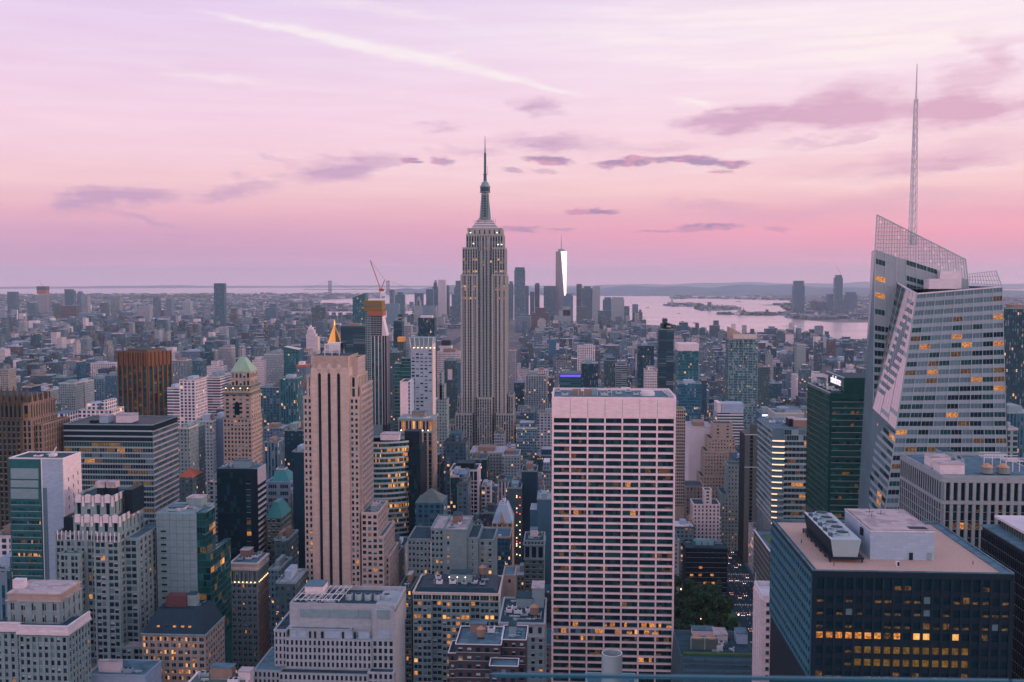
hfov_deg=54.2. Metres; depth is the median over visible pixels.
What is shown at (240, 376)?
windows
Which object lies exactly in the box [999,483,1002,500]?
window
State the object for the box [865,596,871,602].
window
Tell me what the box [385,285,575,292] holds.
hills
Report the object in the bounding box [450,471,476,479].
windows
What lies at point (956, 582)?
window
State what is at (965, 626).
window
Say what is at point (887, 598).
window
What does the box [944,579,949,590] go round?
window
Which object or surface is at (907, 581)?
window
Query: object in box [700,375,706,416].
city building
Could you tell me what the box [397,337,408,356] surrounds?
city building
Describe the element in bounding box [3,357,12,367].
city building
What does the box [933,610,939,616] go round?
window
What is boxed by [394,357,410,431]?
cyan glass tower
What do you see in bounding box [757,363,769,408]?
city building
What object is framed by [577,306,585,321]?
downtown tower
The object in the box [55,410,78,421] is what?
city building
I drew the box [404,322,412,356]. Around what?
city building
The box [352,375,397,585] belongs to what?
windows
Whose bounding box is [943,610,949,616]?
window
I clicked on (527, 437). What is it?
city building
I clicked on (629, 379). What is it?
city building
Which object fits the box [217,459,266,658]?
black glass slab
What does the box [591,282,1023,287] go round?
hills
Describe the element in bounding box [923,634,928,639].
window
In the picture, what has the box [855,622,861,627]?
window
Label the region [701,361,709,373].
city building
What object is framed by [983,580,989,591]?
window
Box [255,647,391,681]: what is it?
windows
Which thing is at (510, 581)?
tan stair tower
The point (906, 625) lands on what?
window
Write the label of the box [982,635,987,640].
window
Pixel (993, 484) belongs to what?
window
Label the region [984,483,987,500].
window
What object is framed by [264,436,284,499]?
city building
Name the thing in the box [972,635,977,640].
window
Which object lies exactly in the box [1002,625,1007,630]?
window
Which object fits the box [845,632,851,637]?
window
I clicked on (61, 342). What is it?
city building
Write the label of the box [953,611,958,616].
window
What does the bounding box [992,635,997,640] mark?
window
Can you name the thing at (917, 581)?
window
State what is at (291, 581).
city building
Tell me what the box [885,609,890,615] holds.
window
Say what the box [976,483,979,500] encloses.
window
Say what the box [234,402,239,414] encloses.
arched window
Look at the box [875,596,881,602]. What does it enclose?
window
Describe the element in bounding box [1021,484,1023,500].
window
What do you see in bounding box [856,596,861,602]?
window
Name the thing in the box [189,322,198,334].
city building
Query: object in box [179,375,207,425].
city building
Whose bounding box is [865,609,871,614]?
window
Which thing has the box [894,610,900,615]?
window
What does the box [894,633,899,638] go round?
window
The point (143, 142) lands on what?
sky
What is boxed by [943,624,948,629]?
window
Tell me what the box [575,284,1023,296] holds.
hills
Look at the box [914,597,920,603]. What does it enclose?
window
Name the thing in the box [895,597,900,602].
window
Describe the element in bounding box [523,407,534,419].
city building
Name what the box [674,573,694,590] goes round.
park tree
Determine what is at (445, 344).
city building
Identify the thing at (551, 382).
city building
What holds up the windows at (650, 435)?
in the gridded slab tower at (613, 500)
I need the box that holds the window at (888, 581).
[885,578,891,589]
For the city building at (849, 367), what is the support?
on the ground at (514, 336)
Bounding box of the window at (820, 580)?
[817,577,823,588]
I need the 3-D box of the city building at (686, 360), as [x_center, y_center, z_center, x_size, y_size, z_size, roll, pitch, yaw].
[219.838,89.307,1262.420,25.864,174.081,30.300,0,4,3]
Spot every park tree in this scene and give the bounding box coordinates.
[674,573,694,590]
[674,598,691,618]
[674,618,685,623]
[674,621,690,629]
[675,589,689,598]
[679,608,702,625]
[684,595,697,611]
[686,618,697,629]
[688,583,703,601]
[692,581,714,608]
[695,589,713,625]
[700,606,722,626]
[707,622,717,626]
[711,579,723,594]
[711,583,722,598]
[713,595,734,618]
[717,617,738,626]
[723,618,735,630]
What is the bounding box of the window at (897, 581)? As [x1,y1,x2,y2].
[895,579,901,589]
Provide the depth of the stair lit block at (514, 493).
822.55 m
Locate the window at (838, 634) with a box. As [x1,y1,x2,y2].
[836,632,841,637]
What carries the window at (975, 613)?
in the dark office tower at (869, 592)
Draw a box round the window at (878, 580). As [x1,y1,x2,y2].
[875,578,881,589]
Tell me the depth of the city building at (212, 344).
2636.27 m
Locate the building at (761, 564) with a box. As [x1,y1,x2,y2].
[753,530,770,585]
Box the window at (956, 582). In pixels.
[954,580,959,590]
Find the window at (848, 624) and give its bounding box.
[845,622,851,627]
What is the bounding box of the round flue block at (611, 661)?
[585,649,636,681]
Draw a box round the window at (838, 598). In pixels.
[836,595,842,601]
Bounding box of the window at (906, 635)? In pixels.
[903,633,909,639]
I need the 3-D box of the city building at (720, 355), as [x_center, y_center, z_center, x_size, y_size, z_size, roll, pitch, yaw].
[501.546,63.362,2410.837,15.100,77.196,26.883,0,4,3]
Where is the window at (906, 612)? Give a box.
[904,610,909,615]
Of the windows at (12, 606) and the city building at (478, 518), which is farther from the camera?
the city building at (478, 518)
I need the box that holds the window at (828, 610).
[826,608,832,614]
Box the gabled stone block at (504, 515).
[492,495,514,565]
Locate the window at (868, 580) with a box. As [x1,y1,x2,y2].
[866,578,871,589]
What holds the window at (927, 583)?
in the dark office tower at (869, 592)
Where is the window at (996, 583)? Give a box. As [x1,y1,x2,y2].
[993,580,999,591]
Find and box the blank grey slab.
[156,494,232,662]
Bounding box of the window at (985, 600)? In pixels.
[983,598,988,604]
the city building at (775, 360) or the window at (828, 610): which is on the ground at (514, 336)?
the city building at (775, 360)
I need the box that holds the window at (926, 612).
[924,610,929,615]
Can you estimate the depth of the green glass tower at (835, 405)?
599.42 m
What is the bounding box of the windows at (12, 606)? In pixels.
[0,592,89,681]
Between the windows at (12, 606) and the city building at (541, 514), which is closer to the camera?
the windows at (12, 606)
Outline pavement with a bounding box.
[723,563,752,641]
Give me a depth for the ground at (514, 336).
4874.69 m
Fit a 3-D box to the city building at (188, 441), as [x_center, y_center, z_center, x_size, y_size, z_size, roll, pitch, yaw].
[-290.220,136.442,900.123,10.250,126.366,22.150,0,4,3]
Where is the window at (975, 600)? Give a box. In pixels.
[973,598,978,604]
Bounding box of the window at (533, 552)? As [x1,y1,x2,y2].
[532,547,535,557]
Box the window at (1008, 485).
[1006,484,1009,500]
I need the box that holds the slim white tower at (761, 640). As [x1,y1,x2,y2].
[752,581,769,681]
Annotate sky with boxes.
[0,0,1023,286]
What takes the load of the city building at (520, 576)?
on the ground at (514, 336)
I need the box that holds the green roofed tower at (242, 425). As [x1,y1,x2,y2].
[222,357,262,463]
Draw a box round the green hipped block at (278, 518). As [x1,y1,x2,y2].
[266,498,290,567]
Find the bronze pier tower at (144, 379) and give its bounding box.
[117,348,172,415]
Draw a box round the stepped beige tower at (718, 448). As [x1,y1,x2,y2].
[697,421,736,498]
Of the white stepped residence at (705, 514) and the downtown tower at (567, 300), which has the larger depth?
the downtown tower at (567, 300)
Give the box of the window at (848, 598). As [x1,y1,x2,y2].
[846,596,851,601]
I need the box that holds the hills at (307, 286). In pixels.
[0,285,592,288]
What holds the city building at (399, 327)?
on the ground at (514, 336)
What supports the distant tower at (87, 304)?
on the ground at (514, 336)
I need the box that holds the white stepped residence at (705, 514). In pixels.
[690,487,720,540]
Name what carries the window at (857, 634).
in the dark office tower at (869, 592)
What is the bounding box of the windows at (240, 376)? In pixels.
[225,372,261,461]
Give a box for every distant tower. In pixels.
[7,292,18,312]
[28,303,38,314]
[29,320,39,327]
[36,282,50,312]
[52,303,61,316]
[61,306,78,317]
[64,289,75,305]
[77,291,83,312]
[78,313,102,320]
[85,295,90,312]
[100,303,108,316]
[110,296,122,315]
[138,306,152,319]
[153,296,160,317]
[166,299,173,316]
[183,302,192,314]
[214,283,226,325]
[266,304,277,319]
[312,305,327,328]
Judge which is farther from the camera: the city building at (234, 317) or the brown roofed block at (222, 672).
the city building at (234, 317)
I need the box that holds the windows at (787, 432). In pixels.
[757,421,806,520]
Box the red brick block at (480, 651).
[448,620,527,681]
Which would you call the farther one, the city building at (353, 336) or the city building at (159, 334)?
the city building at (159, 334)
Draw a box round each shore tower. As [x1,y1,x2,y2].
[792,281,804,313]
[809,301,816,309]
[817,302,825,310]
[826,294,832,311]
[833,271,842,308]
[833,300,848,315]
[843,292,856,310]
[856,310,867,313]
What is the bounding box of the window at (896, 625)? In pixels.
[894,623,899,628]
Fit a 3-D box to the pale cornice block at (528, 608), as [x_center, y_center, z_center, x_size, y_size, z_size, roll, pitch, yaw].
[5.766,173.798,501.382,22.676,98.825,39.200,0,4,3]
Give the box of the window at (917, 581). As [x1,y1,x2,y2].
[914,579,920,590]
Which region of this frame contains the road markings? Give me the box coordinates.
[727,552,752,642]
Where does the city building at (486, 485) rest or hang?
on the ground at (514, 336)
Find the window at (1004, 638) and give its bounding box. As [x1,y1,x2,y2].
[1001,635,1007,641]
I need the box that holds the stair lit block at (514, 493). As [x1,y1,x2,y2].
[507,480,522,563]
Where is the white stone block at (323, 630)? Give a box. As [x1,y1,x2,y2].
[254,579,405,681]
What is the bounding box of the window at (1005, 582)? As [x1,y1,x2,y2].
[1003,580,1008,591]
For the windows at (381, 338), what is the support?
in the unfinished tower at (377, 351)
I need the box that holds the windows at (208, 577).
[206,542,231,632]
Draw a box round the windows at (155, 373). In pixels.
[149,364,170,415]
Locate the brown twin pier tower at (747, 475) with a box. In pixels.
[738,423,757,562]
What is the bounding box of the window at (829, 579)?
[827,577,833,588]
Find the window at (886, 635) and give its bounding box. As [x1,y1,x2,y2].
[884,633,889,638]
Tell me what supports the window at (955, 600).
in the dark office tower at (869, 592)
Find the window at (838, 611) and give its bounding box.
[836,608,842,614]
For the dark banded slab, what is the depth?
601.38 m
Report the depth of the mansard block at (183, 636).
483.86 m
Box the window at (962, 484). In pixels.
[961,483,964,499]
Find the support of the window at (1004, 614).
in the dark office tower at (869, 592)
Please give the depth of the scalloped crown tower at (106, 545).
501.92 m
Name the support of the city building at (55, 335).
on the ground at (514, 336)
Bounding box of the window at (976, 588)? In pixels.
[973,580,979,591]
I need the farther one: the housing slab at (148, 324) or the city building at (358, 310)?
the housing slab at (148, 324)
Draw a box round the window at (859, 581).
[856,578,862,589]
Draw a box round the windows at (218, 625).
[165,625,223,679]
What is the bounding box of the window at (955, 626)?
[953,624,958,629]
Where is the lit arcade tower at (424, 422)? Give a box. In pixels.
[397,410,437,490]
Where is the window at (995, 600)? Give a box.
[993,598,998,604]
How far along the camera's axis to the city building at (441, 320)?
4992.59 m
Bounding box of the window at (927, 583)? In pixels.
[924,579,930,590]
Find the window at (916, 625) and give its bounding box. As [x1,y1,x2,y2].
[913,623,919,628]
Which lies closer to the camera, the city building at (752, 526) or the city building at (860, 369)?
the city building at (752, 526)
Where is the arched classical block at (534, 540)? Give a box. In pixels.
[523,526,545,596]
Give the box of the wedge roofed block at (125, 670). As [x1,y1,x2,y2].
[92,658,161,681]
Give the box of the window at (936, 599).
[934,597,939,603]
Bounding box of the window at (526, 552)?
[525,547,528,557]
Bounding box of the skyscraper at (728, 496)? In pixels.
[717,461,738,549]
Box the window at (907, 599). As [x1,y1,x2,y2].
[904,597,910,603]
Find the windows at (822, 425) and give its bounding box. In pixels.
[805,386,860,516]
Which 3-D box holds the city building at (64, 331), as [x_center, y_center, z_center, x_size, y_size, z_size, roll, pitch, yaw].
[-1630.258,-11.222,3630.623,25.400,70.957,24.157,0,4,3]
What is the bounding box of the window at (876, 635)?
[874,633,880,638]
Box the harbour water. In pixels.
[0,287,1023,338]
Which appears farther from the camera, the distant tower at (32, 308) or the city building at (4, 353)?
the distant tower at (32, 308)
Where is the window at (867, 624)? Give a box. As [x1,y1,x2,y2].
[865,622,870,627]
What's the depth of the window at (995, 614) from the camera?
283.91 m
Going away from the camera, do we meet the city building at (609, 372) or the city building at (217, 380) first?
the city building at (217, 380)
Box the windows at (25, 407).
[0,398,68,529]
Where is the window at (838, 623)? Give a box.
[836,621,841,627]
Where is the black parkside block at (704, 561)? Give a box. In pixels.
[682,538,727,593]
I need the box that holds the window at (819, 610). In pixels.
[817,608,822,613]
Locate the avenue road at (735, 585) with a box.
[451,332,752,642]
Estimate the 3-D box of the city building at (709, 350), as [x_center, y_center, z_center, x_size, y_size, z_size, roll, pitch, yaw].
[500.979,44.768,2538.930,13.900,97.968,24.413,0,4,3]
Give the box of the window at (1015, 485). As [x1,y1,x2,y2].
[1014,484,1017,500]
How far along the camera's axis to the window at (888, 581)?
285.16 m
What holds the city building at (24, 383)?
on the ground at (514, 336)
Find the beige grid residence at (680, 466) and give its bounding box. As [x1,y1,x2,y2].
[675,406,685,519]
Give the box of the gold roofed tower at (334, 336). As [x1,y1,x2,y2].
[323,320,340,352]
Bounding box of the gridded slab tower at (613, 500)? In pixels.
[551,387,675,681]
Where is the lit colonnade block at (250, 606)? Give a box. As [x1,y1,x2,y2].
[231,547,269,671]
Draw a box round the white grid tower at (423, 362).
[409,336,435,413]
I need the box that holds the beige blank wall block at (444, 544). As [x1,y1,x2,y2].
[407,511,497,579]
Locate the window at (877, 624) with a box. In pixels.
[875,622,880,627]
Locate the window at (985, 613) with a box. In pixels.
[982,611,988,617]
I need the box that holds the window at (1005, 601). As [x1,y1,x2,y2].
[1003,599,1008,604]
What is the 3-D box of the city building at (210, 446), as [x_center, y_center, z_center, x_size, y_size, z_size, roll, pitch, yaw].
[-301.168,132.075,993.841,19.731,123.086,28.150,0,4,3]
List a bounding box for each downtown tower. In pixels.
[387,304,399,323]
[390,290,394,303]
[395,292,404,312]
[414,297,422,320]
[415,293,423,305]
[423,305,437,322]
[426,289,433,305]
[429,307,436,316]
[433,280,437,305]
[438,280,446,316]
[446,285,449,315]
[452,295,460,322]
[454,281,460,294]
[509,281,513,317]
[514,267,524,319]
[515,316,529,331]
[525,286,528,315]
[530,292,534,314]
[531,307,548,329]
[535,283,539,307]
[544,286,555,318]
[554,307,570,325]
[563,294,572,319]
[576,284,581,319]
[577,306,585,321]
[582,286,591,317]
[592,286,599,318]
[598,310,610,327]
[603,297,610,309]
[611,297,623,320]
[624,306,628,320]
[632,304,637,318]
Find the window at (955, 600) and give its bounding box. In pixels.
[953,598,959,603]
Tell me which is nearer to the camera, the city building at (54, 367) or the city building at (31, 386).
the city building at (31, 386)
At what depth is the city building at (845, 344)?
3060.44 m
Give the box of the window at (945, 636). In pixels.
[942,634,948,639]
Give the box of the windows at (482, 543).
[481,542,490,573]
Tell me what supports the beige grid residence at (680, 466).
on the ground at (514, 336)
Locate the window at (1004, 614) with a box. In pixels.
[1002,612,1007,617]
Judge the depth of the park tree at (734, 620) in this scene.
677.00 m
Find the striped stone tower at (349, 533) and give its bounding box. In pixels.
[303,342,398,585]
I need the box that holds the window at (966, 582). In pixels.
[964,580,969,591]
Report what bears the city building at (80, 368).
on the ground at (514, 336)
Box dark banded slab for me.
[63,412,179,522]
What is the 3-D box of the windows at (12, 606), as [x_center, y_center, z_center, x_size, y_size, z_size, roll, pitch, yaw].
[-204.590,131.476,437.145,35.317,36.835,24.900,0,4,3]
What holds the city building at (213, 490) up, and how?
on the ground at (514, 336)
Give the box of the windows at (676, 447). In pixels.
[675,447,684,505]
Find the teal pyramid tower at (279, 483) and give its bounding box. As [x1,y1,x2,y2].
[266,467,293,528]
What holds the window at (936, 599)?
in the dark office tower at (869, 592)
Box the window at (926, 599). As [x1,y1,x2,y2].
[924,597,929,603]
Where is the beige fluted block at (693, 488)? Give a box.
[684,480,703,519]
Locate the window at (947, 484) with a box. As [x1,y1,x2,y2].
[946,483,949,499]
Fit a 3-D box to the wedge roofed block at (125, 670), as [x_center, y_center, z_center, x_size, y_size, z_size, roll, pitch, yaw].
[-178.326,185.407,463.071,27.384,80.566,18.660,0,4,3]
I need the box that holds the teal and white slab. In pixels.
[9,447,81,588]
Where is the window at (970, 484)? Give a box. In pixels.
[968,483,971,500]
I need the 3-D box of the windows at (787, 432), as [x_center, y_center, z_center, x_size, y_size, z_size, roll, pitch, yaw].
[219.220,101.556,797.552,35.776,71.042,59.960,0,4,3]
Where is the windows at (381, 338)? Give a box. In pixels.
[371,316,389,423]
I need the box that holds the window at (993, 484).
[991,483,994,500]
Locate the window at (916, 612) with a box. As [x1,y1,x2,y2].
[914,610,919,615]
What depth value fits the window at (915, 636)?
285.64 m
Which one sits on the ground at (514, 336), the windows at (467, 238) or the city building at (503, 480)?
the city building at (503, 480)
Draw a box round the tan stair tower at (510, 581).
[502,565,516,596]
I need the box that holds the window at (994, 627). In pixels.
[992,625,997,630]
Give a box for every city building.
[0,347,9,362]
[0,365,16,390]
[0,523,11,556]
[0,552,12,620]
[2,325,9,337]
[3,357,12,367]
[7,343,23,355]
[16,367,26,381]
[17,380,33,390]
[19,319,27,334]
[22,358,35,363]
[22,383,40,390]
[27,362,43,375]
[30,332,40,348]
[30,372,59,384]
[39,383,52,387]
[41,386,58,401]
[46,360,63,374]
[47,352,61,361]
[51,331,60,344]
[51,375,75,386]
[55,401,60,411]
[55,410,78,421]
[57,336,66,348]
[58,328,67,338]
[58,380,83,410]
[66,358,85,369]
[73,340,80,357]
[76,359,85,380]
[79,330,88,337]
[79,336,91,353]
[79,378,94,407]
[79,398,123,418]
[86,359,96,372]
[88,375,105,400]
[90,361,116,376]
[96,368,106,374]
[103,340,113,361]
[105,372,117,400]
[111,333,123,343]
[126,345,136,349]
[129,334,141,342]
[155,329,162,341]
[167,347,179,358]
[167,383,179,426]
[172,357,191,383]
[173,342,182,356]
[178,422,198,474]
[179,320,186,330]
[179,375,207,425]
[179,468,203,501]
[181,349,203,363]
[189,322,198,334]
[192,358,206,376]
[193,413,216,501]
[194,420,205,493]
[195,334,202,347]
[203,341,216,349]
[203,347,213,365]
[204,348,218,359]
[206,370,230,416]
[207,360,226,375]
[208,336,217,340]
[210,473,217,543]
[213,412,223,467]
[214,340,224,349]
[216,405,223,415]
[219,344,235,368]
[220,326,228,337]
[230,312,238,323]
[230,337,238,356]
[239,345,245,356]
[251,340,259,357]
[252,356,266,386]
[253,344,269,359]
[260,381,279,426]
[261,409,263,439]
[263,324,273,337]
[263,422,288,459]
[264,351,283,383]
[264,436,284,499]
[267,339,277,346]
[268,554,292,647]
[274,525,298,567]
[276,564,307,624]
[279,374,302,423]
[282,337,289,349]
[283,346,303,375]
[284,420,303,471]
[288,328,296,340]
[292,444,305,567]
[295,326,305,336]
[296,361,310,419]
[304,348,319,364]
[304,352,309,363]
[306,325,319,349]
[316,320,324,336]
[340,323,365,370]
[353,293,367,323]
[389,349,402,431]
[393,313,403,348]
[395,533,402,584]
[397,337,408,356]
[400,537,407,577]
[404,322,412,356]
[415,488,447,525]
[418,315,436,397]
[437,348,460,397]
[437,371,448,457]
[437,452,443,493]
[438,317,444,324]
[440,340,452,350]
[443,430,468,508]
[444,357,457,420]
[450,467,464,514]
[457,359,460,410]
[457,469,471,514]
[470,444,505,483]
[470,449,488,493]
[473,512,482,523]
[481,479,491,513]
[483,502,497,526]
[483,526,511,574]
[492,485,496,504]
[494,428,505,445]
[497,474,513,504]
[502,448,520,479]
[509,348,515,391]
[515,563,523,590]
[516,420,537,459]
[517,471,541,484]
[518,367,528,393]
[518,405,534,412]
[521,348,528,367]
[521,459,536,468]
[521,461,537,562]
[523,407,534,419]
[525,344,533,358]
[526,371,546,409]
[530,490,551,582]
[534,331,541,340]
[534,346,545,356]
[534,367,547,396]
[536,360,548,375]
[537,408,551,449]
[537,446,551,490]
[538,318,545,329]
[538,480,544,490]
[539,397,550,409]
[542,458,551,490]
[545,582,551,622]
[546,628,550,681]
[548,374,554,405]
[549,336,555,364]
[556,354,571,387]
[559,369,581,387]
[572,358,576,370]
[577,344,594,370]
[581,359,597,387]
[595,347,600,377]
[603,357,615,387]
[605,343,618,363]
[615,361,626,387]
[621,337,626,358]
[627,375,635,386]
[630,379,636,387]
[632,339,639,356]
[637,343,653,387]
[644,365,657,387]
[657,318,673,391]
[674,335,683,350]
[674,531,679,593]
[675,342,698,395]
[675,515,694,573]
[676,379,701,420]
[679,321,687,330]
[685,419,709,479]
[691,335,698,343]
[698,348,702,363]
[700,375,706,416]
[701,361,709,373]
[706,339,712,366]
[706,403,713,420]
[709,324,719,338]
[709,375,716,394]
[709,396,724,402]
[713,400,743,444]
[715,377,722,392]
[716,351,723,372]
[718,332,721,350]
[718,358,723,377]
[723,365,724,400]
[725,327,757,429]
[729,453,738,460]
[748,522,755,572]
[756,406,768,422]
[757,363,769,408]
[765,351,772,379]
[768,406,803,417]
[769,380,780,399]
[769,397,782,405]
[773,358,779,379]
[774,362,782,380]
[776,331,785,345]
[777,350,792,365]
[785,332,793,343]
[785,372,792,395]
[786,400,795,406]
[791,373,827,400]
[793,342,805,372]
[796,391,806,405]
[796,406,806,417]
[798,364,810,391]
[813,334,819,345]
[814,325,823,334]
[814,340,822,356]
[814,353,821,372]
[821,335,826,347]
[822,364,831,372]
[824,356,863,367]
[826,336,835,356]
[840,340,851,352]
[843,363,855,371]
[844,348,853,366]
[856,365,865,372]
[1003,304,1023,407]
[1006,403,1023,464]
[1007,421,1017,460]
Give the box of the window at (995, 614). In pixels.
[992,611,998,617]
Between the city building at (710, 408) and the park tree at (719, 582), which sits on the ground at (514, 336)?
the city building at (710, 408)
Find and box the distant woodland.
[0,294,818,356]
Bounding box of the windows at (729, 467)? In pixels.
[729,467,738,548]
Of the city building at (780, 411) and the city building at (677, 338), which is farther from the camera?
the city building at (677, 338)
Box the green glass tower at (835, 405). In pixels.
[805,372,864,519]
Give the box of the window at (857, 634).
[855,632,860,638]
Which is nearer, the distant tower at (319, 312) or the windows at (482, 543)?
the windows at (482, 543)
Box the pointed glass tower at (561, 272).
[556,240,566,314]
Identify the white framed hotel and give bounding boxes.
[450,460,480,517]
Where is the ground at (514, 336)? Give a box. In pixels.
[22,286,1023,627]
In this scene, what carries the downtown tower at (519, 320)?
on the ground at (514, 336)
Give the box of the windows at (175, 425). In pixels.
[81,423,178,522]
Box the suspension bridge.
[303,281,414,293]
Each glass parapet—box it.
[492,672,1009,681]
[1011,679,1023,681]
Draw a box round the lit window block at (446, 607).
[412,565,503,681]
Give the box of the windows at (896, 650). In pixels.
[770,533,1006,678]
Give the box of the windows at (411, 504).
[374,450,416,536]
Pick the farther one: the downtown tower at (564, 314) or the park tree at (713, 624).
the downtown tower at (564, 314)
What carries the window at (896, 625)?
in the dark office tower at (869, 592)
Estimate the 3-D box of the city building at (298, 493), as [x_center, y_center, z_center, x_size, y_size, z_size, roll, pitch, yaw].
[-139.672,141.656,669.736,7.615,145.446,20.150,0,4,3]
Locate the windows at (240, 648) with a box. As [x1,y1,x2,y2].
[232,571,268,671]
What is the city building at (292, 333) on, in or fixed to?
on the ground at (514, 336)
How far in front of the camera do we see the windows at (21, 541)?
523.84 m
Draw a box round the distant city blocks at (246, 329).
[0,287,1023,514]
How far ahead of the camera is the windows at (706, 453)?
1011.46 m
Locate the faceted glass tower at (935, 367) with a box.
[858,64,1008,508]
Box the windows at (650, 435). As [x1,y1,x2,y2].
[553,433,673,681]
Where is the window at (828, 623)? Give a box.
[826,621,832,626]
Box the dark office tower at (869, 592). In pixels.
[769,508,1014,681]
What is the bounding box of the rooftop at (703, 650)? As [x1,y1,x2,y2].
[671,625,751,681]
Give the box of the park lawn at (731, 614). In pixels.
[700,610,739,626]
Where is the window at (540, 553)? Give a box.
[538,547,542,557]
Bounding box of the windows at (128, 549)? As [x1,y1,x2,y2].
[61,499,155,668]
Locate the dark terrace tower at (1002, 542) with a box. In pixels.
[980,515,1023,678]
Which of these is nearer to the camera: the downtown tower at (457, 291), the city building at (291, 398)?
the city building at (291, 398)
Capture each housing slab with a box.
[21,329,29,334]
[111,323,117,331]
[120,321,128,330]
[132,319,143,330]
[144,319,153,330]
[156,318,162,327]
[171,321,176,330]
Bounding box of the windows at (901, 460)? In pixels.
[900,460,940,522]
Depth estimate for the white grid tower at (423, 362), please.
935.47 m
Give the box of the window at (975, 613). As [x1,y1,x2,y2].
[973,611,978,616]
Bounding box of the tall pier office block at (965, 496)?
[899,447,1023,548]
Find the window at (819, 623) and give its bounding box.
[816,621,822,626]
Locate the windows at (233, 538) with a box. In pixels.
[222,480,266,560]
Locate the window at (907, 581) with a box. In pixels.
[905,579,910,590]
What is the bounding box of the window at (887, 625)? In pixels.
[884,622,890,628]
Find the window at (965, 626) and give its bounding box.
[962,624,968,629]
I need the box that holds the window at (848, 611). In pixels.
[846,609,851,614]
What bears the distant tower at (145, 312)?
on the ground at (514, 336)
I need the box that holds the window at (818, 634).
[816,631,822,637]
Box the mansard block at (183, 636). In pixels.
[140,591,224,681]
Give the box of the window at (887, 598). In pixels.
[885,596,890,602]
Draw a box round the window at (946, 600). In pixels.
[943,597,949,603]
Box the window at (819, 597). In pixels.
[817,595,822,601]
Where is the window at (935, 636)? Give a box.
[933,634,938,639]
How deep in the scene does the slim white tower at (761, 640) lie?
417.00 m
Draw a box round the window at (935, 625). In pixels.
[933,623,938,629]
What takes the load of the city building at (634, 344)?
on the ground at (514, 336)
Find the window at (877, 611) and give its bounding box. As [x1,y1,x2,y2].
[875,609,880,614]
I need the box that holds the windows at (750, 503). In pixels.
[749,502,756,520]
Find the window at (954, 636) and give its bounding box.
[952,634,958,640]
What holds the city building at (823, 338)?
on the ground at (514, 336)
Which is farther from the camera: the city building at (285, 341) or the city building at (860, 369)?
the city building at (285, 341)
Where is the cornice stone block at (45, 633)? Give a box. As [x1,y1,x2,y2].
[0,578,91,681]
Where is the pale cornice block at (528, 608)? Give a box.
[498,580,546,681]
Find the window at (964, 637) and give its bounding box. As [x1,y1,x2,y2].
[962,634,967,640]
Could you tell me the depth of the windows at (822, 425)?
608.71 m
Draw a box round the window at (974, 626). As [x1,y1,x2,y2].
[972,624,978,629]
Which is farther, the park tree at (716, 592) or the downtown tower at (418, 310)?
the downtown tower at (418, 310)
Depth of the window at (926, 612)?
285.02 m
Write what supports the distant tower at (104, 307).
on the ground at (514, 336)
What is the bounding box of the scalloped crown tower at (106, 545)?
[54,480,157,668]
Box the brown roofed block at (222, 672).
[188,663,254,681]
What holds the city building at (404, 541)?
on the ground at (514, 336)
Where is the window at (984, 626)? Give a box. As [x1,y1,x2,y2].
[982,624,987,630]
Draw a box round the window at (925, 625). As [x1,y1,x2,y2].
[923,623,929,628]
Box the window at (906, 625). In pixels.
[904,623,909,628]
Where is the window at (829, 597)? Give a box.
[827,595,832,601]
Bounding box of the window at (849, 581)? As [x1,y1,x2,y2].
[846,578,852,588]
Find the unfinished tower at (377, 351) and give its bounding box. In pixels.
[364,260,389,435]
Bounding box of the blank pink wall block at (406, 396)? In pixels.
[400,379,413,415]
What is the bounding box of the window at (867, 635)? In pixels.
[865,632,870,638]
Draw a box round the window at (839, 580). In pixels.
[837,578,842,588]
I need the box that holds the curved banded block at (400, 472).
[373,429,425,536]
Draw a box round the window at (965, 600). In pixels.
[963,598,969,604]
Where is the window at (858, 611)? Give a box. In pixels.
[855,609,861,614]
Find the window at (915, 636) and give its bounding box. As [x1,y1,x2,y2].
[913,633,919,639]
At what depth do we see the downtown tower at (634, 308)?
5470.13 m
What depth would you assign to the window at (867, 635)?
286.41 m
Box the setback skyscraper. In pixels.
[449,147,523,454]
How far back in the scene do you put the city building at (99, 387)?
1651.53 m
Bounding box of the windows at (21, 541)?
[13,540,41,579]
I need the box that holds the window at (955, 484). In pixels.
[953,483,956,499]
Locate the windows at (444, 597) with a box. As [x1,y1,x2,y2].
[413,595,497,681]
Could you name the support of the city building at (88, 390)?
on the ground at (514, 336)
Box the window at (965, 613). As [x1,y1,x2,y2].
[963,611,968,616]
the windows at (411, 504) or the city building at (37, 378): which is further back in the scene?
the city building at (37, 378)
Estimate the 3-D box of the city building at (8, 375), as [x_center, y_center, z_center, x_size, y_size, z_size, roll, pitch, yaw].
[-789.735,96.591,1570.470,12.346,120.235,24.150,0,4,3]
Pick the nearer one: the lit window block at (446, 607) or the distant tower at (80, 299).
the lit window block at (446, 607)
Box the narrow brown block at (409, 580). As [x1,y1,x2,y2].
[399,570,418,681]
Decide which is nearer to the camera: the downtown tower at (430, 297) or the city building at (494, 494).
the city building at (494, 494)
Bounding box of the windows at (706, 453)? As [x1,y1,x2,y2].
[701,453,726,496]
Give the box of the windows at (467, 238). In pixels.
[456,238,512,449]
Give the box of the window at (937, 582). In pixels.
[934,579,940,590]
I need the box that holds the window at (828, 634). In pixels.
[826,632,831,637]
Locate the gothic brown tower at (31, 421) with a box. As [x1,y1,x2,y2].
[0,386,69,529]
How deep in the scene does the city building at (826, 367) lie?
2303.69 m

